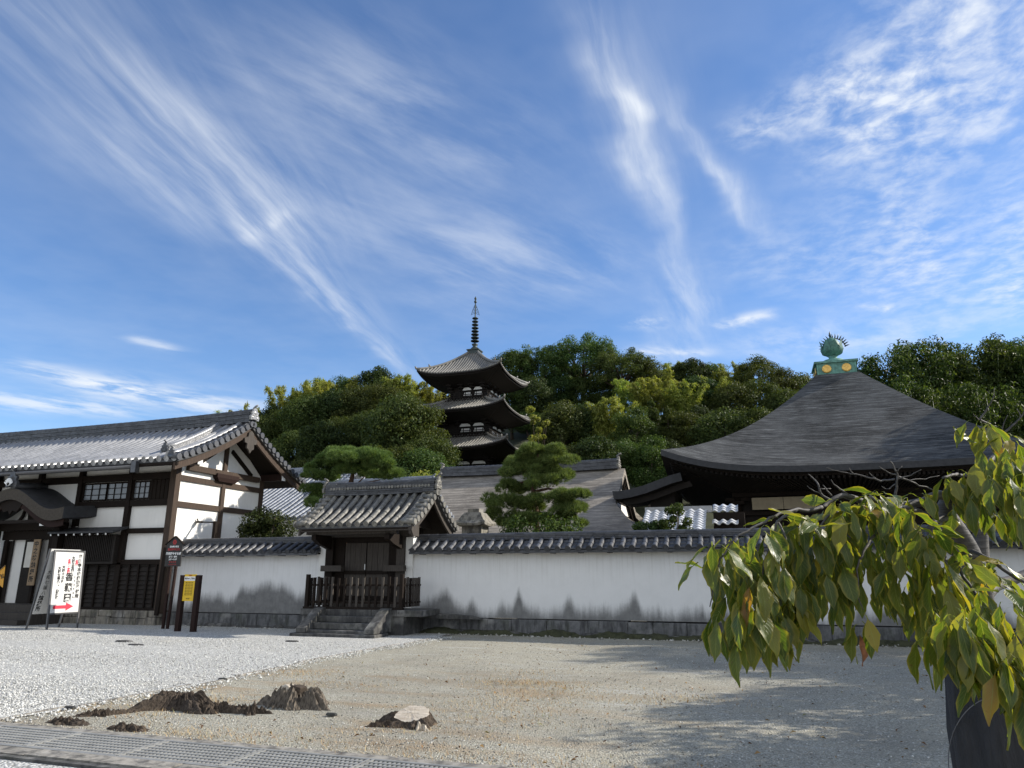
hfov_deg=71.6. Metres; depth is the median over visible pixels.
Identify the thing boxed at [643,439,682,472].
broadleaf tree
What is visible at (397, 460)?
broadleaf tree
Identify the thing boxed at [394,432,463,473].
broadleaf tree
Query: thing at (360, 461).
pine tree
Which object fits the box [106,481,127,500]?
window
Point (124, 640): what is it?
flat stone
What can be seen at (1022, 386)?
bamboo clump
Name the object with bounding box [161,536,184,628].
black signboard
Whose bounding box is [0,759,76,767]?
white gravel strip
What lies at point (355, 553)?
door
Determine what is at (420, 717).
cut stump
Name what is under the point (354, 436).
broadleaf tree
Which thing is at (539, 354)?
spreading tree
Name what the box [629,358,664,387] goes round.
open tree
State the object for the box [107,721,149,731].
bark fragment
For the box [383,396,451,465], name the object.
broadleaf tree
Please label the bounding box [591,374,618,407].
broadleaf tree
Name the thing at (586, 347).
spreading tree
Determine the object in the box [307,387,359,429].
broadleaf tree
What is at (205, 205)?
sky
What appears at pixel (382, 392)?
broadleaf tree
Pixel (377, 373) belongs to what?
broadleaf tree
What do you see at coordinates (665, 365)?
bamboo clump
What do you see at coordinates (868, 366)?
bamboo clump
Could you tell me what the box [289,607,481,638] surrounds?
stone steps
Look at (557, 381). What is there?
broadleaf tree
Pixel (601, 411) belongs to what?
bamboo clump
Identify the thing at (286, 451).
broadleaf tree
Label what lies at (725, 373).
bamboo clump
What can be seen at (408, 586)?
picket fence
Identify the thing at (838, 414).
pyramid roof hall
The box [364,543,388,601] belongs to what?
door
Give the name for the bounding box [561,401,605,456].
broadleaf tree
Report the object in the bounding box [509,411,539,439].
broadleaf tree
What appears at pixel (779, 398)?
broadleaf tree
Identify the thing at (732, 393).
broadleaf tree
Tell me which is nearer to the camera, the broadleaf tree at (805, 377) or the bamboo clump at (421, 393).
the broadleaf tree at (805, 377)
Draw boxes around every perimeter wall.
[165,536,320,628]
[408,524,1023,643]
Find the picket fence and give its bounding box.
[303,574,420,609]
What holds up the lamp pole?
on the surrounding ground
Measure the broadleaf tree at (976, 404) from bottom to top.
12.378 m
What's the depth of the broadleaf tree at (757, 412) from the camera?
69.94 m
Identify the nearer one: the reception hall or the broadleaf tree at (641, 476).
the reception hall
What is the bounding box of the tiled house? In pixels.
[274,474,453,536]
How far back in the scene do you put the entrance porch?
23.26 m
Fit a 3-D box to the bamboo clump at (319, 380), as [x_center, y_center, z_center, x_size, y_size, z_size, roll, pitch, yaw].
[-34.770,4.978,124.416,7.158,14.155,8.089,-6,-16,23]
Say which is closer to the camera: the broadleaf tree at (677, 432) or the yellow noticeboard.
the yellow noticeboard
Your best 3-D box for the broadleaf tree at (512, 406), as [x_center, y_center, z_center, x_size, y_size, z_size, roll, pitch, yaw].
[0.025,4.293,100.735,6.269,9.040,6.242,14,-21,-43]
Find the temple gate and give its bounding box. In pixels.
[293,473,458,607]
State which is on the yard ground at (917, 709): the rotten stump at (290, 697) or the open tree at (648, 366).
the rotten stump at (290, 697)
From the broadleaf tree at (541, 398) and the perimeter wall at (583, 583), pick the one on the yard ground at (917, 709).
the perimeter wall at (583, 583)
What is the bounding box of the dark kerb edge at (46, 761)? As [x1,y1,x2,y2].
[0,754,128,767]
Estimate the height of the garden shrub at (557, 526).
3.193 m
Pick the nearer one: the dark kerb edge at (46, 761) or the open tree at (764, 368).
the dark kerb edge at (46, 761)
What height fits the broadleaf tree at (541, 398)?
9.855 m
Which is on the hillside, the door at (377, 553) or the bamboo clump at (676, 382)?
the bamboo clump at (676, 382)
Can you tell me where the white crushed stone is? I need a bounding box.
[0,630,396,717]
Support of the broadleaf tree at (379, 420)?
on the hillside
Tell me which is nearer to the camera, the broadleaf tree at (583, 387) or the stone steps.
the stone steps
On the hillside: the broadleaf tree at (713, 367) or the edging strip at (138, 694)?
the broadleaf tree at (713, 367)
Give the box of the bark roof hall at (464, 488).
[440,453,642,533]
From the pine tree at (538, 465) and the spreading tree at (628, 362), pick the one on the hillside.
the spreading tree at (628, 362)
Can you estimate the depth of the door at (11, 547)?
24.00 m
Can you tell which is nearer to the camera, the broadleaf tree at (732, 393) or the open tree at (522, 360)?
the broadleaf tree at (732, 393)
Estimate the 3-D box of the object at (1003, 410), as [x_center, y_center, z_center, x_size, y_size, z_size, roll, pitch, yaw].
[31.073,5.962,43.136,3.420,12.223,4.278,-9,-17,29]
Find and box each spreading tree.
[502,343,582,382]
[543,331,622,399]
[586,346,656,411]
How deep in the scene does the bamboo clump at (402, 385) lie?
116.64 m
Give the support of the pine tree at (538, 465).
on the surrounding ground
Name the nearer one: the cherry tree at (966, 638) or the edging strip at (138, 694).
the cherry tree at (966, 638)
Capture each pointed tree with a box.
[641,398,668,440]
[657,405,674,444]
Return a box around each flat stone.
[64,706,75,708]
[116,640,132,641]
[326,712,336,715]
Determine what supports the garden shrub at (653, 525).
on the surrounding ground
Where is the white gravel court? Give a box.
[0,623,444,716]
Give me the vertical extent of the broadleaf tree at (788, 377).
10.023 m
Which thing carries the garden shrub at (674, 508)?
on the surrounding ground
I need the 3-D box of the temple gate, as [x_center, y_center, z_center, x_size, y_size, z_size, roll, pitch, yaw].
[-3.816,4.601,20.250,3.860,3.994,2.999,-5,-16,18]
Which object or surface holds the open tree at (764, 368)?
on the hillside
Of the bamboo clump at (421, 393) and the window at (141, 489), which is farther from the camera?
the bamboo clump at (421, 393)
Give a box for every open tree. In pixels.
[491,348,540,392]
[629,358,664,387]
[733,353,782,401]
[978,335,1023,374]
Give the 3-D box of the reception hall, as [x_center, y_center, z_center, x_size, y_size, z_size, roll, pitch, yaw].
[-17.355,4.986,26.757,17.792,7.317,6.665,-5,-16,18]
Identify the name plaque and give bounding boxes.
[27,539,41,584]
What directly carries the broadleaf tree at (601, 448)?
on the hillside
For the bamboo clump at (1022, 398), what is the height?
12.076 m
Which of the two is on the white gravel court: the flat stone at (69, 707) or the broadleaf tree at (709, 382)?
the flat stone at (69, 707)
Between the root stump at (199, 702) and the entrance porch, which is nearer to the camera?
the root stump at (199, 702)
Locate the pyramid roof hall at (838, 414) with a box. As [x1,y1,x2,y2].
[612,331,1023,527]
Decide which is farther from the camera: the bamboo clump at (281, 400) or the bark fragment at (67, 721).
the bamboo clump at (281, 400)
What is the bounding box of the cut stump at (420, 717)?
[365,705,436,730]
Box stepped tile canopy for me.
[712,504,745,528]
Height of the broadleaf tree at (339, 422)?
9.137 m
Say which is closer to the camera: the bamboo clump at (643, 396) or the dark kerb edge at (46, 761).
the dark kerb edge at (46, 761)
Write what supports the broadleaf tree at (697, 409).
on the hillside
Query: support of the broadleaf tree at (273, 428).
on the hillside
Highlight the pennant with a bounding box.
[0,565,5,587]
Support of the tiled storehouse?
on the surrounding ground
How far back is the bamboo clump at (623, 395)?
95.34 m
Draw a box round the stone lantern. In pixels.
[454,509,495,533]
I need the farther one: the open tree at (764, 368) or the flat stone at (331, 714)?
the open tree at (764, 368)
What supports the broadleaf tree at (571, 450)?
on the hillside
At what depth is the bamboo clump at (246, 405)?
129.50 m
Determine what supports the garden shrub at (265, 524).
on the surrounding ground
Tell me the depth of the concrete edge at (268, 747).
6.29 m
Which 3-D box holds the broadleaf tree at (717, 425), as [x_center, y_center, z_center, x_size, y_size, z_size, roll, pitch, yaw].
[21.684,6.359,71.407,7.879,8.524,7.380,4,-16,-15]
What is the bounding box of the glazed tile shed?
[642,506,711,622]
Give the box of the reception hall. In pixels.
[0,405,305,625]
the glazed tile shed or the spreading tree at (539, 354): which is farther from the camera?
the spreading tree at (539, 354)
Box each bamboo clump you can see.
[226,400,265,415]
[264,384,306,412]
[290,376,332,451]
[298,375,359,397]
[381,372,425,396]
[412,379,439,403]
[423,386,449,403]
[584,394,638,440]
[611,378,651,418]
[623,366,677,433]
[651,379,682,416]
[653,360,687,381]
[659,379,709,426]
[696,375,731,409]
[710,361,760,385]
[857,338,927,396]
[857,355,883,380]
[861,348,902,390]
[888,335,954,409]
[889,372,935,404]
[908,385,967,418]
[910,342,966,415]
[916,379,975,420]
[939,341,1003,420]
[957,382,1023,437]
[984,343,1023,407]
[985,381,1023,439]
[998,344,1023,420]
[1010,389,1023,436]
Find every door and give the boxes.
[0,540,14,602]
[15,540,33,602]
[342,543,366,601]
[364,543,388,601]
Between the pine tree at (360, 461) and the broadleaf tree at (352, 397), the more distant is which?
the broadleaf tree at (352, 397)
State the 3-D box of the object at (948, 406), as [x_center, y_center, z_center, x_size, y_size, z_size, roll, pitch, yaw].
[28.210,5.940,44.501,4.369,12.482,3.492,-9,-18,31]
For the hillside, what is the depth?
84.49 m
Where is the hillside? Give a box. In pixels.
[288,419,733,528]
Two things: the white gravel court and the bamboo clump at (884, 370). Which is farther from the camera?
the bamboo clump at (884, 370)
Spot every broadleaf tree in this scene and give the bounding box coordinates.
[255,414,285,442]
[258,404,283,423]
[267,403,296,460]
[270,429,312,464]
[276,391,331,439]
[290,457,313,467]
[293,419,351,463]
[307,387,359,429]
[328,383,378,428]
[329,414,365,446]
[332,374,368,392]
[341,408,375,447]
[356,365,395,389]
[358,381,405,412]
[359,389,431,451]
[365,443,401,478]
[377,443,419,471]
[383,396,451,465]
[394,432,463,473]
[394,446,454,476]
[500,390,525,439]
[508,375,555,434]
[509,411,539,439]
[530,398,590,446]
[541,370,578,406]
[548,443,587,459]
[557,375,603,406]
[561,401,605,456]
[566,434,627,468]
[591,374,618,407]
[605,405,659,448]
[605,438,646,483]
[625,434,668,506]
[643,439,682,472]
[661,411,706,447]
[667,357,713,385]
[678,375,719,407]
[680,404,713,436]
[684,406,758,445]
[698,362,729,383]
[705,380,759,415]
[733,406,770,431]
[739,377,779,416]
[756,386,796,413]
[759,367,804,405]
[779,372,812,390]
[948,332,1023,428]
[971,339,1012,372]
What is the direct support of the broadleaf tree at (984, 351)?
on the hillside
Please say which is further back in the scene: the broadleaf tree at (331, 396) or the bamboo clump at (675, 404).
the broadleaf tree at (331, 396)
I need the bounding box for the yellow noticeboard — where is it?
[174,574,202,631]
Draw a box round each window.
[62,534,119,563]
[81,482,107,501]
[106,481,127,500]
[131,480,150,499]
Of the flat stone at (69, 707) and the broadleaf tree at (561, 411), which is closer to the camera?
the flat stone at (69, 707)
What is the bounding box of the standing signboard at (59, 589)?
[25,549,85,629]
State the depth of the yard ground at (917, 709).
8.21 m
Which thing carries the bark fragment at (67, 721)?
on the yard ground at (917, 709)
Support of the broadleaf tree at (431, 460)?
on the hillside
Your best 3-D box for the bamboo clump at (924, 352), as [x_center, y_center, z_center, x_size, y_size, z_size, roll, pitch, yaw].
[28.833,4.198,48.507,4.578,15.902,5.381,-6,-16,21]
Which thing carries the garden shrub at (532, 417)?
on the hillside
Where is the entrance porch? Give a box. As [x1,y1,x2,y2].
[0,467,96,625]
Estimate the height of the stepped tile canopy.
3.748 m
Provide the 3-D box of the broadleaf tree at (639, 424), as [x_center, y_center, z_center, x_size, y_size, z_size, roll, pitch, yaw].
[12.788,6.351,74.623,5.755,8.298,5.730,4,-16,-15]
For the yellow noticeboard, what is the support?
on the white gravel court
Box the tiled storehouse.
[262,468,364,525]
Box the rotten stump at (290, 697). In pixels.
[256,682,329,710]
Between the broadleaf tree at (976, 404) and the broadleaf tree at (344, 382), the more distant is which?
the broadleaf tree at (344, 382)
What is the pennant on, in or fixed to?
attached to the entrance porch
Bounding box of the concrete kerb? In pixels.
[0,745,217,767]
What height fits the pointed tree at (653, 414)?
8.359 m
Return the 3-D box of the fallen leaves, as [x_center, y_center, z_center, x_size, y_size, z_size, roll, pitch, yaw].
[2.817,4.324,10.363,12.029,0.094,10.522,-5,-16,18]
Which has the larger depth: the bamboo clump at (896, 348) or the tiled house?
the bamboo clump at (896, 348)
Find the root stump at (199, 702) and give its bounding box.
[71,690,272,716]
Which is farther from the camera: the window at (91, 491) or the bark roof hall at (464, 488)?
the bark roof hall at (464, 488)
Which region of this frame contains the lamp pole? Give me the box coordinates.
[196,518,217,537]
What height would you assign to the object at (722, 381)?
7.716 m
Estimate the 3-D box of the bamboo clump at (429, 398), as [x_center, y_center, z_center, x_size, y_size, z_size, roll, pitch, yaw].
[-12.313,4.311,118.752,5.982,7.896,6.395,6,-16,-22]
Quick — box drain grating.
[0,725,473,767]
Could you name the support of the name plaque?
attached to the entrance porch
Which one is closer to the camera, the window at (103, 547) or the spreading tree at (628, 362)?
the window at (103, 547)
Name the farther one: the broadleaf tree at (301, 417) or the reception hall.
the broadleaf tree at (301, 417)
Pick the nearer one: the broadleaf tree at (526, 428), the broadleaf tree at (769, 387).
the broadleaf tree at (769, 387)
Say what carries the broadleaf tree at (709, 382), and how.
on the hillside
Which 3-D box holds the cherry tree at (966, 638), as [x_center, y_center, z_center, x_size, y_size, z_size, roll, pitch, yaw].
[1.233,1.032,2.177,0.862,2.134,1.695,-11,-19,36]
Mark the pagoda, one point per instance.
(480, 413)
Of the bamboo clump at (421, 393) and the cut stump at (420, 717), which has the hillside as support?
the bamboo clump at (421, 393)
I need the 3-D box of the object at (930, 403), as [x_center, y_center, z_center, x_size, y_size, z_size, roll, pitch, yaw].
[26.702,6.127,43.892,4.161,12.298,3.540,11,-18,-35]
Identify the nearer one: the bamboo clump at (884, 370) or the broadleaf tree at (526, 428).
the bamboo clump at (884, 370)
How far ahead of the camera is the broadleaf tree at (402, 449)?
68.12 m
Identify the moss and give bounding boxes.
[419,627,1022,647]
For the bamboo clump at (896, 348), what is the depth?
51.01 m
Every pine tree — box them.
[297,444,407,508]
[479,441,593,528]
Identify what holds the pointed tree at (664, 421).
on the hillside
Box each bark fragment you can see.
[45,715,89,725]
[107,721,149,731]
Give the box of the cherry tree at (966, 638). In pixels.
[675,388,1023,767]
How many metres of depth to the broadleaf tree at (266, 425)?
109.01 m
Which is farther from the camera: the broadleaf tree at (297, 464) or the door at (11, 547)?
the broadleaf tree at (297, 464)
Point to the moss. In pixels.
(605, 635)
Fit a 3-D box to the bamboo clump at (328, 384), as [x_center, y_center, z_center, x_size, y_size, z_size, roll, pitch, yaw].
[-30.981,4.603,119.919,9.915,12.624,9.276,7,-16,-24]
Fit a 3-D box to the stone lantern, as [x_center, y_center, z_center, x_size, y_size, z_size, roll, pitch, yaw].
[-1.170,5.717,22.361,1.040,3.530,1.040,-5,-16,18]
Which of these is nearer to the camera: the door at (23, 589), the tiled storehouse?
the door at (23, 589)
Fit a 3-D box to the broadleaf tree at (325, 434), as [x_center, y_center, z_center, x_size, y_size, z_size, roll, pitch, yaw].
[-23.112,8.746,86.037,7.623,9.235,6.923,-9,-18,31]
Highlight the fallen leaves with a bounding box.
[88,643,942,766]
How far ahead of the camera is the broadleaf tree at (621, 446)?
63.82 m
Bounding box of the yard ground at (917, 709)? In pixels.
[0,634,951,767]
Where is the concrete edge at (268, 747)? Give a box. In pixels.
[0,722,519,767]
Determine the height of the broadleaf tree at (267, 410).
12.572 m
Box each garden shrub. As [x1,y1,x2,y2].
[235,505,298,537]
[408,469,440,476]
[498,513,583,532]
[525,405,549,443]
[631,519,668,621]
[658,502,693,529]
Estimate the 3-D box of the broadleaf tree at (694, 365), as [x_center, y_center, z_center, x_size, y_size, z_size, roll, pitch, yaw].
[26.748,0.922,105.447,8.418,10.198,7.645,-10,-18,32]
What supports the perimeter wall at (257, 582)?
on the surrounding ground
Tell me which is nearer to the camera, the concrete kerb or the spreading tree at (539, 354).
the concrete kerb
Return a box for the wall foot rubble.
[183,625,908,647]
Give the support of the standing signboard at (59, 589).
on the white gravel court
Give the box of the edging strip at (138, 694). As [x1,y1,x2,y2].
[0,634,451,720]
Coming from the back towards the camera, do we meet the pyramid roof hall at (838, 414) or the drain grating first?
the pyramid roof hall at (838, 414)
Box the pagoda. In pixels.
[415,296,530,466]
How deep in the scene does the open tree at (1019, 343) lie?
89.29 m
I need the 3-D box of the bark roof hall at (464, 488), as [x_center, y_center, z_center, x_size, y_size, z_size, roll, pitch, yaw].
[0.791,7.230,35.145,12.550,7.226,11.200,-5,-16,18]
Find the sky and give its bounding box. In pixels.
[0,0,1023,452]

